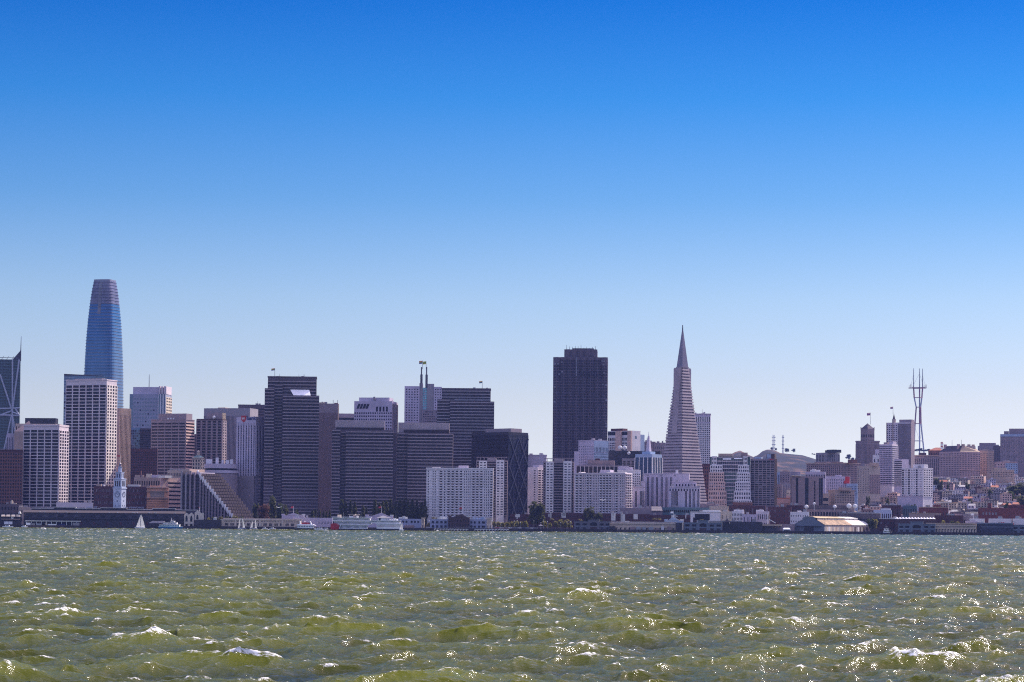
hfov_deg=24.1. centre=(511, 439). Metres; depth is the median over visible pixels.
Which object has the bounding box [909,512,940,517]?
arcade block
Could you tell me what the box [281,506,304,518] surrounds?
pier house
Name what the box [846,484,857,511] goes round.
apartment building
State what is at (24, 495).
window
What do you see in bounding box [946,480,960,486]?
house
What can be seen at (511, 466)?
window
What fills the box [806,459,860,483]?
apartment building
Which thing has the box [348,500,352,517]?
poplar
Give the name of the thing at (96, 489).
window
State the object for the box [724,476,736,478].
window
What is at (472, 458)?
window
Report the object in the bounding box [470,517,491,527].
pier shed
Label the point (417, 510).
poplar
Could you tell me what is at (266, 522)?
pier shed
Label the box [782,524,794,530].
pier shed
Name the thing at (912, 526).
pier building
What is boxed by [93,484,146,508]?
office block
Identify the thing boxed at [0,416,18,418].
window
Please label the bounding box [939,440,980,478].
apartment building
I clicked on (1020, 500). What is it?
tree
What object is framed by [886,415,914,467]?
hotel tower
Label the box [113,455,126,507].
clock tower
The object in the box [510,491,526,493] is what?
window
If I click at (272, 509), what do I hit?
tree
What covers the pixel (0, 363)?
window
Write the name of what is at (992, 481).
house
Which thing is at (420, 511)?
poplar
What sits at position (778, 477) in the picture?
office block
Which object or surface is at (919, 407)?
television mast
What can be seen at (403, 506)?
poplar
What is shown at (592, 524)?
pier building
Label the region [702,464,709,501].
office block
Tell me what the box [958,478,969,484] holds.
house
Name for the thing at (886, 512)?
office block
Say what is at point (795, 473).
office block
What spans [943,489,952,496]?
house
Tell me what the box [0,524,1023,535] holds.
quay
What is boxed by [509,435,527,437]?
window
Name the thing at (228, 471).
building
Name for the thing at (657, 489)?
civic building
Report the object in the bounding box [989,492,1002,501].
house
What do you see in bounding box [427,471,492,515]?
window
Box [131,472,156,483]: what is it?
window
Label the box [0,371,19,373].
window
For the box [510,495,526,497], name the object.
window
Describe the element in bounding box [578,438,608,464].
office block
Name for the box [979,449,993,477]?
apartment building
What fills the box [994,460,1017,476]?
apartment building
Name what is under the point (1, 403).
window
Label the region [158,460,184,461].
window
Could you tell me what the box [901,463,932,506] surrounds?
apartment building
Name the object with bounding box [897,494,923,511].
apartment building
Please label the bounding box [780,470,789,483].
office block
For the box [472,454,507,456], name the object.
window
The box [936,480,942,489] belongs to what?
tree
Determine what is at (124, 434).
office tower
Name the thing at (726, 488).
window
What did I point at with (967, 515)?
stone block
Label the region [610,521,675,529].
pier shed
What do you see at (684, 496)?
civic building
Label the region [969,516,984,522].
kiosk block
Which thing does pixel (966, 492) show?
house
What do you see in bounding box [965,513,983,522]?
pier house
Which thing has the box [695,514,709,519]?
window
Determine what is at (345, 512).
poplar
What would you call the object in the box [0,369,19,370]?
window
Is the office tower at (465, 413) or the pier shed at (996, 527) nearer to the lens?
the pier shed at (996, 527)
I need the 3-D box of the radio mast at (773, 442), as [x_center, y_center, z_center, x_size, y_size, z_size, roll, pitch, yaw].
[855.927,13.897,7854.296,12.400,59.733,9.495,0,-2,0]
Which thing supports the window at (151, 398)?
in the office tower at (147, 404)
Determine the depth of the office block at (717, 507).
2810.19 m
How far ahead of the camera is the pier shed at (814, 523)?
2684.22 m
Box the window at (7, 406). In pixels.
[0,405,19,407]
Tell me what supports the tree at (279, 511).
on the ground
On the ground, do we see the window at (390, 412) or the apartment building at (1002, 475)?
the apartment building at (1002, 475)
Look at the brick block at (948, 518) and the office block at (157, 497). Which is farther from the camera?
the office block at (157, 497)
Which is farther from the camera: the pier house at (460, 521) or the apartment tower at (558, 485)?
the apartment tower at (558, 485)
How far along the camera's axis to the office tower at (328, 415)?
3161.18 m
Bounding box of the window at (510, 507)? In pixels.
[509,506,526,508]
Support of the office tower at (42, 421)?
on the ground
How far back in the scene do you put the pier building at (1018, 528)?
2665.93 m
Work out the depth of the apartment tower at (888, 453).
3485.95 m
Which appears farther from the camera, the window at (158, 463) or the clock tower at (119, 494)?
the window at (158, 463)
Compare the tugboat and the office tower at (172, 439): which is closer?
the tugboat
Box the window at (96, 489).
[94,489,111,508]
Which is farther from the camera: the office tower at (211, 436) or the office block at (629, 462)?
the office tower at (211, 436)
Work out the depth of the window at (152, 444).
3100.34 m
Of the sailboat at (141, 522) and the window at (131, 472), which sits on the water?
the sailboat at (141, 522)
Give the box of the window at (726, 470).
[722,469,736,471]
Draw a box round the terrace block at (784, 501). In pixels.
[777,498,789,506]
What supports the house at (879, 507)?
on the ground
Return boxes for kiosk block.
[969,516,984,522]
[988,516,1013,524]
[1012,516,1023,524]
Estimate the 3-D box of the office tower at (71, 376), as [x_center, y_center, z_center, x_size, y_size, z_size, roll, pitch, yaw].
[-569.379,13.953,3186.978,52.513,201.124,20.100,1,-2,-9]
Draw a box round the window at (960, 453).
[941,453,979,475]
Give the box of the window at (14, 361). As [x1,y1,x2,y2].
[0,360,17,362]
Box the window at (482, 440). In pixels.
[472,439,507,441]
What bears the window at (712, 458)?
in the apartment building at (729, 480)
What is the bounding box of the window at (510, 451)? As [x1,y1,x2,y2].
[509,450,527,452]
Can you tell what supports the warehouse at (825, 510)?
on the ground
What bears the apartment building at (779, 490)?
on the ground
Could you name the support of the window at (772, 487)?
in the hotel tower at (763, 481)
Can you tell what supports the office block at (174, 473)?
on the ground
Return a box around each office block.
[0,449,22,503]
[0,500,21,513]
[7,433,13,449]
[56,500,92,507]
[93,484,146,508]
[130,449,157,483]
[131,428,139,448]
[134,471,159,486]
[140,428,150,448]
[146,486,168,508]
[158,475,180,509]
[167,468,181,477]
[192,450,204,469]
[528,453,546,466]
[574,451,578,472]
[576,458,618,472]
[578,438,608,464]
[608,428,644,450]
[608,446,660,465]
[617,466,640,506]
[620,506,662,514]
[622,458,634,469]
[634,434,662,484]
[644,440,655,450]
[654,441,665,457]
[662,505,709,514]
[700,502,714,507]
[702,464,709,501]
[709,504,727,510]
[732,509,743,520]
[742,508,756,521]
[756,509,768,523]
[777,472,779,483]
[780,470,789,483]
[790,472,800,475]
[805,469,825,492]
[823,493,828,504]
[873,508,891,517]
[894,459,908,495]
[903,504,916,517]
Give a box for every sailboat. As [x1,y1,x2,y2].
[135,514,144,528]
[237,518,245,528]
[249,520,257,528]
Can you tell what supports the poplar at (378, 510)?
on the ground
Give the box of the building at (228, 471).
[204,458,237,494]
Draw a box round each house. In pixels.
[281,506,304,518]
[365,506,392,526]
[448,507,469,527]
[664,511,683,522]
[870,504,881,509]
[880,495,886,504]
[887,492,899,498]
[889,497,896,503]
[928,448,941,454]
[932,493,938,501]
[933,490,943,500]
[935,501,947,506]
[943,482,954,489]
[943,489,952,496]
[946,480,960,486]
[948,494,962,500]
[949,503,957,509]
[950,490,964,494]
[953,501,966,511]
[954,487,965,489]
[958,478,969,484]
[963,489,969,496]
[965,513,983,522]
[967,488,975,496]
[968,504,975,507]
[969,484,977,488]
[971,475,985,483]
[973,479,979,485]
[974,501,984,507]
[977,487,993,493]
[977,492,985,500]
[981,496,989,501]
[984,499,997,507]
[986,478,995,484]
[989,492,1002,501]
[993,488,1007,493]
[1000,492,1011,502]
[1014,475,1023,482]
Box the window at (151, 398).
[134,398,156,425]
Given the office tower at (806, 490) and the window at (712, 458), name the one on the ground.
the office tower at (806, 490)
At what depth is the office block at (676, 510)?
2802.09 m
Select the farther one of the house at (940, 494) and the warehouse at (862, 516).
the house at (940, 494)
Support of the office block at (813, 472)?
on the ground
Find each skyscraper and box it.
[84,279,123,461]
[663,325,706,503]
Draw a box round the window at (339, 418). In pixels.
[339,418,353,419]
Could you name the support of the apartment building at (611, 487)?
on the ground
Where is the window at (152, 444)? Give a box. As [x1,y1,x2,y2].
[152,444,184,445]
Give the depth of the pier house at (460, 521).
2668.30 m
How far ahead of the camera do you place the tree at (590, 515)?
2766.40 m
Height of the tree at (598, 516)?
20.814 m
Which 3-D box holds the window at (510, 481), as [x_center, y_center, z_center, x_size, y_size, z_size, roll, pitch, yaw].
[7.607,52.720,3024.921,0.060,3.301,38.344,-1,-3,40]
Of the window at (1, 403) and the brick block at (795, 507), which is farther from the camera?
the window at (1, 403)
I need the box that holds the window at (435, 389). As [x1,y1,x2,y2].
[427,389,440,421]
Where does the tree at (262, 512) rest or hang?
on the ground
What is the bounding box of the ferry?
[158,518,182,528]
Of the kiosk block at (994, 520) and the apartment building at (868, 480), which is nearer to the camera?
the kiosk block at (994, 520)
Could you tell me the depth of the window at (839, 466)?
3435.11 m
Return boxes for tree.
[252,503,259,517]
[257,503,269,517]
[268,495,276,518]
[276,503,284,518]
[283,504,288,514]
[528,501,545,527]
[558,519,563,528]
[583,506,594,520]
[594,512,602,521]
[865,496,869,504]
[867,519,874,528]
[873,519,878,529]
[933,478,939,484]
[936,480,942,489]
[1006,482,1023,494]
[1016,495,1023,504]
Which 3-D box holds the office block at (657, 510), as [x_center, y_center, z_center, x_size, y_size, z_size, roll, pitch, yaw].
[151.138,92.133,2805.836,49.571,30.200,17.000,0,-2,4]
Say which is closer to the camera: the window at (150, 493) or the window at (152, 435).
the window at (150, 493)
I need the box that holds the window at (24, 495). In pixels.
[23,431,67,506]
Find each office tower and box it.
[0,347,20,448]
[15,418,61,429]
[22,422,68,509]
[63,374,103,424]
[65,378,117,503]
[116,408,130,485]
[130,386,171,427]
[151,413,194,474]
[194,434,195,455]
[196,413,226,463]
[204,407,257,463]
[236,416,263,516]
[238,401,264,416]
[263,374,318,518]
[318,400,338,517]
[331,420,396,523]
[339,413,353,419]
[354,397,397,486]
[396,422,452,527]
[437,387,493,467]
[471,428,528,526]
[552,346,607,461]
[694,410,710,463]
[790,475,822,504]
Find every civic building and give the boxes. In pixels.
[633,484,644,507]
[644,470,689,507]
[668,484,699,507]
[672,480,696,485]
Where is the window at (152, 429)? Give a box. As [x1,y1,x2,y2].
[152,429,184,430]
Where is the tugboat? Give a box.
[881,526,892,534]
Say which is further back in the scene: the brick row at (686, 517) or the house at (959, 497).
the house at (959, 497)
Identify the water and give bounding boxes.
[0,527,1023,681]
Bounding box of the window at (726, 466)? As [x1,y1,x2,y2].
[722,465,736,467]
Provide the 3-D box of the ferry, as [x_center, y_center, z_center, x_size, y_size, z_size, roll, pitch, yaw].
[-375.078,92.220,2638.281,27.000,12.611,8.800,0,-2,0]
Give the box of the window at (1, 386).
[0,385,19,387]
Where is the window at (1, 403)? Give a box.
[0,402,19,404]
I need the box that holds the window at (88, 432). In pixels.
[68,385,115,502]
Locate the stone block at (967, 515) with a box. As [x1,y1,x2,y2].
[962,510,977,522]
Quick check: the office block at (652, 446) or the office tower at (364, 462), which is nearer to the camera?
the office tower at (364, 462)
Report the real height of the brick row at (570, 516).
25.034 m
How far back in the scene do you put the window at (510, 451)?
3024.82 m
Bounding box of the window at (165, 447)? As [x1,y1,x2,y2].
[152,447,184,448]
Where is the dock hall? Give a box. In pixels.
[722,518,761,530]
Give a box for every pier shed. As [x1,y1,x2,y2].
[23,510,185,525]
[196,515,220,525]
[221,518,301,526]
[293,515,332,526]
[396,516,424,527]
[430,516,447,527]
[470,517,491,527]
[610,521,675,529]
[676,523,683,529]
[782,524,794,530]
[795,516,869,531]
[926,523,976,531]
[976,523,1012,532]
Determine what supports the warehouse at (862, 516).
on the ground
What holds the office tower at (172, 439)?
on the ground
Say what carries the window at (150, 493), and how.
in the office block at (157, 497)
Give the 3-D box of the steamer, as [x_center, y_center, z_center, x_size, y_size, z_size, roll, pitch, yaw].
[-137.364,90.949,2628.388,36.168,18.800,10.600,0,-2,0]
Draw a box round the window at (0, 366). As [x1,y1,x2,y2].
[0,366,19,367]
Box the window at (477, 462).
[477,462,506,514]
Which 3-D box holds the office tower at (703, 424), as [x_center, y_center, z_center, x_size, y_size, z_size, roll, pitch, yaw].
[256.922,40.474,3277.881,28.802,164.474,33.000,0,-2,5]
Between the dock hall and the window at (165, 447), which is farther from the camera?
the window at (165, 447)
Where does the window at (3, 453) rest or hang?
in the office block at (11, 464)
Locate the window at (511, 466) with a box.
[510,465,526,467]
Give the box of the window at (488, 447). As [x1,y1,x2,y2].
[472,446,507,448]
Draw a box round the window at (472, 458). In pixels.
[472,458,507,459]
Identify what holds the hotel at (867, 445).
on the ground
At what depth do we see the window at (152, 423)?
3104.12 m
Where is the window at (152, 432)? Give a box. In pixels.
[152,432,184,433]
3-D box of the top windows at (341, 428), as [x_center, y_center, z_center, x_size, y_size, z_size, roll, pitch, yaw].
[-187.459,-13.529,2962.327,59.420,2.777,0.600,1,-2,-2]
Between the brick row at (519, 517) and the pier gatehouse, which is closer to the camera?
the pier gatehouse
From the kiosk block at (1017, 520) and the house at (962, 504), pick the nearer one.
the kiosk block at (1017, 520)
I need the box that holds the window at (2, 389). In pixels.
[0,388,19,390]
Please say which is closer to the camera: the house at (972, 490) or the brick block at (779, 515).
the brick block at (779, 515)
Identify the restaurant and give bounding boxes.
[0,511,21,523]
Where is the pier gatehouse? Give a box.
[184,507,203,525]
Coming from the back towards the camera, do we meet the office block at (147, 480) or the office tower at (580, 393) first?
the office tower at (580, 393)
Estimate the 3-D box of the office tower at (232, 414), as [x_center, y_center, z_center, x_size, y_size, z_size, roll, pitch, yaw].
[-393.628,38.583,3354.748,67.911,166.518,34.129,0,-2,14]
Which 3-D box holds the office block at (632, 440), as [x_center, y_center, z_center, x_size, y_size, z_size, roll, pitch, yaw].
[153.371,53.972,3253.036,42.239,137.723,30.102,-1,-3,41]
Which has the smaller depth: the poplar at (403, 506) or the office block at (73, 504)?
the poplar at (403, 506)
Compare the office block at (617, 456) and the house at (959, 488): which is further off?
the house at (959, 488)
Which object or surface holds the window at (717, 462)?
in the apartment building at (729, 480)
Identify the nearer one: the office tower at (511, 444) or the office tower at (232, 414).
the office tower at (511, 444)
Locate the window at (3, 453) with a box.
[0,453,21,503]
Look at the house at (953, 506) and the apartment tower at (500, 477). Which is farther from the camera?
the house at (953, 506)
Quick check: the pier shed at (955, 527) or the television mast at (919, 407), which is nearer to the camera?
the pier shed at (955, 527)
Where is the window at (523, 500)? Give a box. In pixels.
[509,499,526,501]
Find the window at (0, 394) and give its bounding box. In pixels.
[0,394,19,395]
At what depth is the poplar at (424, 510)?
2780.45 m
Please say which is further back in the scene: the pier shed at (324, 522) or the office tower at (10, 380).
the office tower at (10, 380)
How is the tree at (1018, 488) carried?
on the ground
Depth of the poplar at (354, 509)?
2776.82 m
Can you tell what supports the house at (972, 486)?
on the ground
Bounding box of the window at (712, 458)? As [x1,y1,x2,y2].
[709,458,750,504]
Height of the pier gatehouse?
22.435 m
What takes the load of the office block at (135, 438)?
on the ground
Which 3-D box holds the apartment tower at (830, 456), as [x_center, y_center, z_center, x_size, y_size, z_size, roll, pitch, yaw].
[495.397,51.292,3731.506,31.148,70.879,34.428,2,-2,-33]
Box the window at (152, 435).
[152,435,184,436]
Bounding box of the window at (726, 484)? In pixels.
[725,483,734,485]
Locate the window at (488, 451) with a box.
[472,450,507,452]
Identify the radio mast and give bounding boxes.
[772,435,775,449]
[782,435,783,452]
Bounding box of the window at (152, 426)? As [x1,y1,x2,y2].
[152,426,184,427]
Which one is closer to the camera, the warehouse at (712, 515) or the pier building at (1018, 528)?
the pier building at (1018, 528)
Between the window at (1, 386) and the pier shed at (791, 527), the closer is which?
the pier shed at (791, 527)
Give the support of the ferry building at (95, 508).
on the ground
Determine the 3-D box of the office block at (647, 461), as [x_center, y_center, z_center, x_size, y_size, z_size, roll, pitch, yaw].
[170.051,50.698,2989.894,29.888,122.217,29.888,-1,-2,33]
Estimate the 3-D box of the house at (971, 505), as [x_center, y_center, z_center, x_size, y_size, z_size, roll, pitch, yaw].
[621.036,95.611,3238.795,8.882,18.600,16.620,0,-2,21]
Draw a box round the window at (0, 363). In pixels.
[0,363,19,364]
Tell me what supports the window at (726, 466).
in the apartment building at (729, 480)
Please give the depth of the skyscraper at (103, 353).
3440.11 m
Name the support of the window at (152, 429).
in the office tower at (172, 439)
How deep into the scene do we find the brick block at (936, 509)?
2862.32 m
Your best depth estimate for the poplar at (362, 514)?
2783.79 m
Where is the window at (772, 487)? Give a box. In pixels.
[763,486,773,502]
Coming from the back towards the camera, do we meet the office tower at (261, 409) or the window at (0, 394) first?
the office tower at (261, 409)
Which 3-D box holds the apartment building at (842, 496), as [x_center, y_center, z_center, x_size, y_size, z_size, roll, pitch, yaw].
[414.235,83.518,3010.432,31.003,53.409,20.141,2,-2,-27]
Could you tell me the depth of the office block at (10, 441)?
3057.31 m
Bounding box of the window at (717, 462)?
[717,462,742,463]
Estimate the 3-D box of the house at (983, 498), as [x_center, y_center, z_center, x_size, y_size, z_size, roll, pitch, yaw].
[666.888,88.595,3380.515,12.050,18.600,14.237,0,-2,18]
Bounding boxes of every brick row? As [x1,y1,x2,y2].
[510,512,544,528]
[545,509,580,528]
[580,511,617,522]
[617,511,649,521]
[650,513,689,522]
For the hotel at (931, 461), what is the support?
on the ground
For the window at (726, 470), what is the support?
in the apartment building at (729, 480)
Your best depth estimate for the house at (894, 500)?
3297.63 m
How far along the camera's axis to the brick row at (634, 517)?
2774.73 m
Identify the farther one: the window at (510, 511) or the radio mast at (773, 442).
the radio mast at (773, 442)
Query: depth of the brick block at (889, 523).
2745.97 m
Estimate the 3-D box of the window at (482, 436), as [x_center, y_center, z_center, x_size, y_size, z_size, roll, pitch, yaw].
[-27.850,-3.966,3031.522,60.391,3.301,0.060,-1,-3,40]
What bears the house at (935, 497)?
on the ground
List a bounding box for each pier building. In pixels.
[574,519,609,528]
[684,520,721,529]
[898,521,935,531]
[1013,525,1023,532]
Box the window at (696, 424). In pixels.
[696,424,709,463]
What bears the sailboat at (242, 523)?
on the water
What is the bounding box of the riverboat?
[331,514,372,529]
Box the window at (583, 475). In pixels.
[576,475,624,511]
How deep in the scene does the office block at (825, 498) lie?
2989.85 m
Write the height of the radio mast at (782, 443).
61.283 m
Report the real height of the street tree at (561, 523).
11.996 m
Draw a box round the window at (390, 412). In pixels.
[381,412,391,429]
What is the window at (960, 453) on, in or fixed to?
in the apartment building at (961, 461)
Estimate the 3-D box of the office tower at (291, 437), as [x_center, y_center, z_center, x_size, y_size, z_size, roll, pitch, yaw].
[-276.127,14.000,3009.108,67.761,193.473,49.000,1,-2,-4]
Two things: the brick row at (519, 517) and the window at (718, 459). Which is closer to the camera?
the brick row at (519, 517)
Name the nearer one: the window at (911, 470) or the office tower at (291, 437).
the office tower at (291, 437)
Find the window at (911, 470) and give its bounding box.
[906,470,921,495]
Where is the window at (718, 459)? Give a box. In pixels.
[717,458,742,460]
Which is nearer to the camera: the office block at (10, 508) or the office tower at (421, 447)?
the office block at (10, 508)
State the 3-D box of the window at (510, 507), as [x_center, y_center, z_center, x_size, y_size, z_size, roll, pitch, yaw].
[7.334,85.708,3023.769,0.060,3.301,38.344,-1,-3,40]
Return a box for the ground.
[505,450,980,528]
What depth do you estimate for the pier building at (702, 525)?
2661.79 m
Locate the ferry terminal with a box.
[25,520,80,527]
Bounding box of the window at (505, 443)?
[472,442,507,445]
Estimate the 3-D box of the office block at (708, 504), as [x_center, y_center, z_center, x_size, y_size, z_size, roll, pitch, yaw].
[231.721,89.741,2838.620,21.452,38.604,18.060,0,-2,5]
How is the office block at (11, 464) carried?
on the ground
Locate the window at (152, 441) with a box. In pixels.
[152,441,184,442]
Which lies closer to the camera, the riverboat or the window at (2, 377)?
the riverboat
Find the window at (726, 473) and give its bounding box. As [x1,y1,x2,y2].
[724,472,736,474]
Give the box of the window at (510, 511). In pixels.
[509,510,526,512]
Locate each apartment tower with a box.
[14,421,30,486]
[476,457,507,527]
[527,465,542,513]
[543,458,573,512]
[816,450,840,461]
[879,441,897,496]
[1000,429,1023,476]
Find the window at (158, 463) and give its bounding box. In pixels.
[158,463,184,464]
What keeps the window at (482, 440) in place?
in the office tower at (511, 444)
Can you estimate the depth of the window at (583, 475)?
2821.51 m
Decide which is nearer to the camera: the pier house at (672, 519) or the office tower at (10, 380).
the pier house at (672, 519)
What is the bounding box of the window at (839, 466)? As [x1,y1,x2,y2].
[815,466,855,482]
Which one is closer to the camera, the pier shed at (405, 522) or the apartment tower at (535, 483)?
the pier shed at (405, 522)
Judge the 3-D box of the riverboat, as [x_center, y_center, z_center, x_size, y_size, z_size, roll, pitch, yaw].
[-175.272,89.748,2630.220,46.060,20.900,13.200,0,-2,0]
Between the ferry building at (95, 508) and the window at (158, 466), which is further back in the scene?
the window at (158, 466)
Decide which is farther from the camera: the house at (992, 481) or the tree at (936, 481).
the house at (992, 481)
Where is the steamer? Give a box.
[370,516,400,530]
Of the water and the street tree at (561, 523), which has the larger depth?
the street tree at (561, 523)
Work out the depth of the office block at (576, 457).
3031.11 m
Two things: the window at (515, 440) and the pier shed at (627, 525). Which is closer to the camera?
the pier shed at (627, 525)
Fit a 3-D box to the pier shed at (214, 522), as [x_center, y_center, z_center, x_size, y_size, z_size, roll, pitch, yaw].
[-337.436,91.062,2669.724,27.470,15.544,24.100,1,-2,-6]
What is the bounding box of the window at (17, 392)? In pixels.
[0,391,19,393]
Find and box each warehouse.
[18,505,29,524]
[690,510,720,521]
[720,510,731,520]
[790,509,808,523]
[803,502,856,516]
[839,511,880,531]
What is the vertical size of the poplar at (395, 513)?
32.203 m
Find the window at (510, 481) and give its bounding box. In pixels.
[509,480,526,482]
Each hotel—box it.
[180,469,253,519]
[855,423,879,465]
[915,453,938,476]
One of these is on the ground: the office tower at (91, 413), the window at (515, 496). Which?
the office tower at (91, 413)
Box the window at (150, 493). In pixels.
[147,493,161,508]
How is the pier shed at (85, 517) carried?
on the ground
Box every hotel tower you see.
[404,367,441,422]
[750,454,776,510]
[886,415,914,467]
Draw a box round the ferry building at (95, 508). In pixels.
[32,506,196,525]
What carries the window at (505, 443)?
in the office tower at (511, 444)
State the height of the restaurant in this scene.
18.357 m
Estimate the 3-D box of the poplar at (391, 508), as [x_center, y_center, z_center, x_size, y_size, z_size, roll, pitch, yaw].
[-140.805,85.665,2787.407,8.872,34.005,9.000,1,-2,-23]
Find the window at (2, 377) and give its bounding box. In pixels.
[0,377,19,379]
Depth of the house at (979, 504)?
3244.74 m
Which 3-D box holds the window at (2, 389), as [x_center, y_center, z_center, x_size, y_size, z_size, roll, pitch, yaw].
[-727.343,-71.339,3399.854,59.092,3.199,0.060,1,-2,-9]
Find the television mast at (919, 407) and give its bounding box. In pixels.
[908,368,926,452]
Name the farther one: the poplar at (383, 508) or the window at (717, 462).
the window at (717, 462)
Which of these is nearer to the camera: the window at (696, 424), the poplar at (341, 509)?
the poplar at (341, 509)
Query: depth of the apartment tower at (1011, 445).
3941.12 m
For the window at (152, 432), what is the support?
in the office tower at (172, 439)
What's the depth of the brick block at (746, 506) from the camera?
2832.18 m
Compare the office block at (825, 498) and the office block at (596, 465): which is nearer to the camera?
the office block at (596, 465)
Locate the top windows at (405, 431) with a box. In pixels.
[404,430,448,432]
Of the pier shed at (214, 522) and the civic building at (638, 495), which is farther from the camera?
the civic building at (638, 495)
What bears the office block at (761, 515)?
on the ground
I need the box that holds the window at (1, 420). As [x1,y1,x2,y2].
[0,419,18,421]
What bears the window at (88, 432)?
in the office tower at (91, 413)
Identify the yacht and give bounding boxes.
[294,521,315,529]
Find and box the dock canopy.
[762,514,781,530]
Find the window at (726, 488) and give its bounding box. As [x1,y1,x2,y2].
[725,487,734,489]
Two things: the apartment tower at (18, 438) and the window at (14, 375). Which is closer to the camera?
the apartment tower at (18, 438)
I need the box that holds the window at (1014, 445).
[1002,445,1021,471]
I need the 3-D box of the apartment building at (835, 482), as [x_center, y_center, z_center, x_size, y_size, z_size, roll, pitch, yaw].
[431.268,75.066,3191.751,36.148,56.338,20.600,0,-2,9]
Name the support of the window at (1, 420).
in the office tower at (10, 380)
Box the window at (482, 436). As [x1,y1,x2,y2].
[472,435,507,437]
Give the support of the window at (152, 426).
in the office tower at (172, 439)
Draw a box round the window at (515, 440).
[509,439,526,441]
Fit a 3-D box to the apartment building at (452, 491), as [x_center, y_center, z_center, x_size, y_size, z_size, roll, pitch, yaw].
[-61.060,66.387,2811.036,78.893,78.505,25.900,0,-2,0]
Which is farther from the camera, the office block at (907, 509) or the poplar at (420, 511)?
the office block at (907, 509)
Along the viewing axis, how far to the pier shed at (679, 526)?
2662.72 m
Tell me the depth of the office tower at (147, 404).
3427.99 m
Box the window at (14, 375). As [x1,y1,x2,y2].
[2,374,19,376]
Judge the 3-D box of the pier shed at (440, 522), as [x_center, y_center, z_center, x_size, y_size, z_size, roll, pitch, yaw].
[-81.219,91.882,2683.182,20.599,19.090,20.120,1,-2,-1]
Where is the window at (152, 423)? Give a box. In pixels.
[152,423,184,424]
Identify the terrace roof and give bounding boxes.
[895,517,934,531]
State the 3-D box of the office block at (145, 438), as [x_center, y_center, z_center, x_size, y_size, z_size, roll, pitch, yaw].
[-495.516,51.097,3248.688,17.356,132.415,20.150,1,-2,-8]
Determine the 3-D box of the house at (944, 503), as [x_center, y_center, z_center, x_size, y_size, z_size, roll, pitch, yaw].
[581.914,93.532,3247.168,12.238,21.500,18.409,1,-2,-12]
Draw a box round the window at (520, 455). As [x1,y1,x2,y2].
[509,454,527,456]
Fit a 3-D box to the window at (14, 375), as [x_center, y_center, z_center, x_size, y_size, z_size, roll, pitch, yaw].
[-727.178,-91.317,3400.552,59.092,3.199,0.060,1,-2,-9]
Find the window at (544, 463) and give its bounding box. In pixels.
[544,463,573,511]
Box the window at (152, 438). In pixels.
[152,438,184,439]
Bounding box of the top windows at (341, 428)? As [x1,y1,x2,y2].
[336,427,383,429]
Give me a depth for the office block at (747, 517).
2744.73 m
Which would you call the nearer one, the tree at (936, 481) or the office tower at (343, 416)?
the office tower at (343, 416)
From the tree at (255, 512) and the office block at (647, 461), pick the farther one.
the office block at (647, 461)
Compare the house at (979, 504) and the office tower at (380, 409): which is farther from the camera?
the office tower at (380, 409)
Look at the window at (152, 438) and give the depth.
3100.34 m
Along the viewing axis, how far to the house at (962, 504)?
3237.46 m
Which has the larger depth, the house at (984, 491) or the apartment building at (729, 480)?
the house at (984, 491)
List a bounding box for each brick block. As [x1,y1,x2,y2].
[728,502,765,513]
[768,504,791,523]
[786,503,802,511]
[879,516,896,531]
[882,503,900,517]
[919,505,948,514]
[934,513,962,522]
[978,503,1023,522]
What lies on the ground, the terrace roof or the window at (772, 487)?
the terrace roof
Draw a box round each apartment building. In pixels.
[426,465,493,527]
[574,470,632,513]
[708,453,751,505]
[777,484,781,497]
[782,484,789,497]
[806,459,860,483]
[826,475,849,492]
[827,487,854,509]
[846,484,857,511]
[857,461,879,507]
[873,455,878,462]
[897,494,923,511]
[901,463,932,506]
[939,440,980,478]
[978,443,995,450]
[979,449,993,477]
[991,468,1013,483]
[993,445,999,461]
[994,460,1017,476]
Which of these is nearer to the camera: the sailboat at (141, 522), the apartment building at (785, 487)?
the sailboat at (141, 522)
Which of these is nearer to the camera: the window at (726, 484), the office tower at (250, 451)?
the window at (726, 484)
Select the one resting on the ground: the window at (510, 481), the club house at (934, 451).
the club house at (934, 451)
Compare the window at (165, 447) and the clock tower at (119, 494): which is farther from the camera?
the window at (165, 447)
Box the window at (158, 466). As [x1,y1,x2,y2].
[158,466,184,467]
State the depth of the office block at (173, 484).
2943.98 m
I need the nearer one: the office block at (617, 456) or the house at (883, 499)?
the office block at (617, 456)
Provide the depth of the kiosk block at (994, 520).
2743.92 m
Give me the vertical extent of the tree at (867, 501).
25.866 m
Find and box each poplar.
[339,499,344,515]
[343,501,348,517]
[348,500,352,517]
[352,502,356,515]
[360,505,364,517]
[371,499,376,514]
[376,502,380,513]
[380,501,385,514]
[384,500,389,515]
[388,499,393,516]
[392,501,398,523]
[397,499,402,517]
[402,499,405,516]
[405,499,410,518]
[409,499,416,518]
[415,501,419,518]
[418,502,422,518]
[422,500,427,526]
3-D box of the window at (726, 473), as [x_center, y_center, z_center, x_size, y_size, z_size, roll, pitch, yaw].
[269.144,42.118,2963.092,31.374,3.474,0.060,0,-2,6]
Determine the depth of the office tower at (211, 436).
3124.47 m
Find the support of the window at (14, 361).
in the office tower at (10, 380)
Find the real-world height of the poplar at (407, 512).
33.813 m
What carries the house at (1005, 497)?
on the ground
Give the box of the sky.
[0,0,1023,462]
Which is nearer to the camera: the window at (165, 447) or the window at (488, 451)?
the window at (488, 451)

